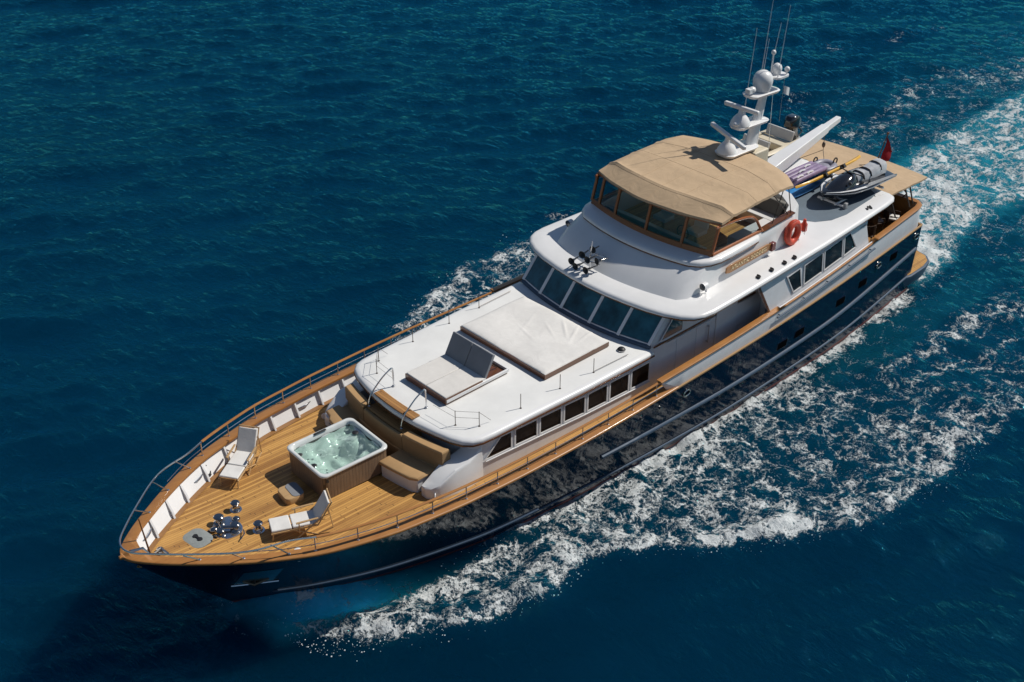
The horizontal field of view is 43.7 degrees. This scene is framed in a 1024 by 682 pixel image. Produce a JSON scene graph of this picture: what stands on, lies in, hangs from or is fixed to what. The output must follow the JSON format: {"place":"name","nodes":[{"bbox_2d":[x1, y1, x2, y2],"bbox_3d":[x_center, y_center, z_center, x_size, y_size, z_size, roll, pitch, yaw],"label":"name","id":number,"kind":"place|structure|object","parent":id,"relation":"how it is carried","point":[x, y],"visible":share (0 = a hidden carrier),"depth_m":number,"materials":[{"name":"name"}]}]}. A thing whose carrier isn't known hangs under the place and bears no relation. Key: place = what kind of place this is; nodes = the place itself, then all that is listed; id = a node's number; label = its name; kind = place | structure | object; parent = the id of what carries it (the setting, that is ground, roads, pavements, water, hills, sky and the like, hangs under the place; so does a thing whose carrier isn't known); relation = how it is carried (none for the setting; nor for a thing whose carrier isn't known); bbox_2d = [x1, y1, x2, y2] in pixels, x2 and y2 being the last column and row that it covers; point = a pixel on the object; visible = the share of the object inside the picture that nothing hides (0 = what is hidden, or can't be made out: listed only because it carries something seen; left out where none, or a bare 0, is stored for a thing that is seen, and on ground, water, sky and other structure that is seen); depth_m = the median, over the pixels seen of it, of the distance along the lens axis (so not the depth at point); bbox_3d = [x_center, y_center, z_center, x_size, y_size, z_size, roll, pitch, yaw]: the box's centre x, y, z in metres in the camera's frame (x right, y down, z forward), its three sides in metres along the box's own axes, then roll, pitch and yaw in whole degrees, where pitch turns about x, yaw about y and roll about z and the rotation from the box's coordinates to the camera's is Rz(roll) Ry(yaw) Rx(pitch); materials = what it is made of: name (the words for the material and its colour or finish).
{"place":"outdoors","nodes":[
{"label":"outdoors","id":0,"kind":"place"},
{"bbox_2d":[0,0,1023,681],"bbox_3d":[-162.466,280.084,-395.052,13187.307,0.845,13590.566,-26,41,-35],"label":"sea","id":1,"kind":"structure","parent":0,"point":[214,214],"depth_m":50.54,"materials":[{"name":"liquid"}]},
{"bbox_2d":[118,0,928,601],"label":"motor yacht","id":2,"kind":"object","parent":1,"relation":"on","point":[686,282],"visible":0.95,"depth_m":41.42,"materials":[{"name":"blue paint"}]},
{"bbox_2d":[183,528,212,547],"bbox_3d":[-8.626,5.403,35.056,0.800,0.065,0.660,23,39,32],"label":"deck hatch","id":3,"kind":"object","parent":2,"relation":"on","point":[198,538],"visible":1,"depth_m":35.03,"materials":[{"name":"grey metal"}]},
{"bbox_2d":[207,513,244,539],"bbox_3d":[-8.068,5.135,35.432,1.345,0.289,1.121,-4,32,-6],"label":"anchor windlass","id":4,"kind":"object","parent":2,"relation":"on","point":[227,527],"visible":1,"depth_m":35.38,"materials":[{"name":"silver metal"}]},
{"bbox_2d":[230,499,241,513],"bbox_3d":[-7.852,4.675,36.253,0.342,0.310,0.342,-26,41,-35],"label":"mooring capstan","id":5,"kind":"object","parent":2,"relation":"on","point":[235,508],"visible":1,"depth_m":36.21,"materials":[{"name":"silver metal"}]},
{"bbox_2d":[218,424,261,488],"bbox_3d":[-8.046,3.417,37.718,0.729,1.054,1.756,7,33,11],"label":"deck lounger","id":6,"kind":"object","parent":2,"relation":"on","point":[243,456],"visible":1,"depth_m":37.94,"materials":[{"name":"white fabric"}]},
{"bbox_2d":[253,520,264,533],"bbox_3d":[-7.050,5.150,35.497,0.342,0.310,0.342,-26,41,-35],"label":"mooring capstan","id":7,"kind":"object","parent":2,"relation":"on","point":[258,528],"visible":1,"depth_m":35.46,"materials":[{"name":"silver metal"}]},
{"bbox_2d":[278,482,303,504],"bbox_3d":[-6.384,4.419,36.897,0.620,0.255,0.700,-20,38,-29],"label":"tub step","id":8,"kind":"object","parent":2,"relation":"on","point":[291,493],"visible":1,"depth_m":36.75,"materials":[{"name":"brown wood"}]},
{"bbox_2d":[267,488,333,540],"bbox_3d":[-5.873,4.854,35.424,1.756,1.054,0.729,-10,34,-16],"label":"deck lounger","id":9,"kind":"object","parent":2,"relation":"on","point":[312,516],"visible":1,"depth_m":35.36,"materials":[{"name":"white fabric"}]},
{"bbox_2d":[287,418,386,498],"bbox_3d":[-5.153,3.465,37.856,2.360,0.925,2.020,-25,40,-33],"label":"hot tub","id":10,"kind":"object","parent":2,"relation":"on","point":[339,457],"visible":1,"depth_m":37.85,"materials":[{"name":"pale acrylic"},{"name":"water"},{"name":"brown wood"}]},
{"bbox_2d":[405,332,508,404],"bbox_3d":[-1.704,0.694,39.540,2.595,0.915,1.980,-26,41,-35],"label":"sun bed","id":11,"kind":"object","parent":2,"relation":"on","point":[462,366],"visible":1,"depth_m":39.45,"materials":[{"name":"white fabric"}]},
{"bbox_2d":[460,296,608,379],"bbox_3d":[0.712,-0.200,41.573,2.885,0.258,3.990,-26,41,-35],"label":"sun pad","id":12,"kind":"object","parent":2,"relation":"on","point":[539,340],"visible":1,"depth_m":41.29,"materials":[{"name":"white fabric"}]},
{"bbox_2d":[741,113,801,157],"bbox_3d":[9.847,-7.823,50.434,5.257,1.280,1.760,-26,41,-35],"label":"tender","id":13,"kind":"object","parent":2,"relation":"on","point":[792,124],"visible":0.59,"depth_m":51.03,"materials":[{"name":"white plastic"}]},
{"bbox_2d":[779,78,789,118],"bbox_3d":[9.825,-8.804,45.737,0.079,1.850,0.478,26,40,34],"label":"courtesy flag","id":14,"kind":"object","parent":2,"relation":"attached to","point":[786,90],"visible":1,"depth_m":45.58,"materials":[{"name":"fabric"}]},
{"bbox_2d":[784,219,801,245],"bbox_3d":[9.789,-3.788,44.524,0.847,0.966,0.250,-26,41,-35],"label":"life ring","id":15,"kind":"object","parent":2,"relation":"on","point":[796,226],"visible":1,"depth_m":44.37,"materials":[{"name":"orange plastic"}]},
{"bbox_2d":[783,158,808,172],"bbox_3d":[10.538,-6.436,49.163,0.610,0.470,2.460,27,41,36],"label":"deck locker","id":16,"kind":"object","parent":2,"relation":"on","point":[798,162],"visible":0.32,"depth_m":49.33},
{"bbox_2d":[801,219,807,234],"bbox_3d":[10.279,-4.041,44.914,0.239,0.549,0.305,2,32,3],"label":"light float","id":17,"kind":"object","parent":2,"relation":"attached to","point":[804,224],"visible":0.94,"depth_m":44.85,"materials":[{"name":"red plastic"}]},
{"bbox_2d":[785,175,824,197],"bbox_3d":[10.923,-5.799,48.293,2.900,0.192,0.720,-26,41,-35],"label":"paddle board","id":18,"kind":"object","parent":2,"relation":"on","point":[797,192],"visible":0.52,"depth_m":48.22,"materials":[{"name":"blue paint"}]},
{"bbox_2d":[795,155,860,188],"bbox_3d":[12.102,-6.437,48.735,4.402,0.195,0.660,-26,3,-35],"label":"paddle board","id":19,"kind":"object","parent":18,"relation":"on","point":[826,174],"visible":0.98,"depth_m":48.45,"materials":[{"name":"yellow paint"}]},
{"bbox_2d":[785,161,827,186],"bbox_3d":[11.181,-6.467,48.878,2.207,0.375,0.834,-26,41,-35],"label":"inflatable mattress","id":20,"kind":"object","parent":2,"relation":"on","point":[802,173],"visible":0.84,"depth_m":48.69,"materials":[{"name":"plastic"}]},
{"bbox_2d":[813,157,837,174],"bbox_3d":[12.139,-6.853,49.641,1.140,0.480,1.020,-26,41,-35],"label":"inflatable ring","id":21,"kind":"object","parent":2,"relation":"on","point":[830,164],"visible":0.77,"depth_m":49.68,"materials":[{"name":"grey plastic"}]},
{"bbox_2d":[817,185,883,208],"bbox_3d":[12.815,-5.662,48.142,2.800,0.220,1.270,-26,41,-35],"label":"jet ski cradle","id":22,"kind":"object","parent":2,"relation":"on","point":[844,205],"visible":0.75,"depth_m":47.40,"materials":[{"name":"white paint"}]},
{"bbox_2d":[820,158,896,199],"bbox_3d":[12.898,-6.069,48.002,3.808,0.957,1.550,-24,39,-33],"label":"jet ski","id":23,"kind":"object","parent":22,"relation":"on","point":[870,175],"visible":1,"depth_m":47.57,"materials":[{"name":"black paint"}]},
{"bbox_2d":[878,132,891,160],"bbox_3d":[14.818,-7.346,51.535,1.108,2.182,0.256,-13,34,-19],"label":"ensign","id":24,"kind":"object","parent":2,"relation":"attached to","point":[886,154],"visible":0.92,"depth_m":51.48,"materials":[{"name":"red fabric"}]},
{"bbox_2d":[883,205,900,227],"bbox_3d":[15.011,-4.862,50.607,0.637,0.861,0.703,15,35,23],"label":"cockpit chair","id":25,"kind":"object","parent":2,"relation":"on","point":[888,216],"visible":0.71,"depth_m":50.42,"materials":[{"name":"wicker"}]},
{"bbox_2d":[285,128,1000,656],"bbox_3d":[10.063,-1.481,51.048,48.733,0.354,22.916,-26,41,-35],"label":"spray","id":26,"kind":"object","parent":1,"relation":"on","point":[611,550],"visible":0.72,"depth_m":38.21,"materials":[{"name":"liquid"}]},
{"bbox_2d":[867,225,876,241],"bbox_3d":[13.745,-4.199,49.556,0.703,0.861,0.637,15,35,23],"label":"cockpit chair","id":27,"kind":"object","parent":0,"point":[871,230],"visible":0.38,"depth_m":49.21,"materials":[{"name":"wicker"}]},
{"bbox_2d":[868,214,884,229],"bbox_3d":[14.293,-4.749,50.428,0.637,0.861,0.703,-7,33,-11],"label":"cockpit chair","id":28,"kind":"object","parent":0,"point":[875,220],"visible":0.62,"depth_m":50.15,"materials":[{"name":"wicker"}]}
]}

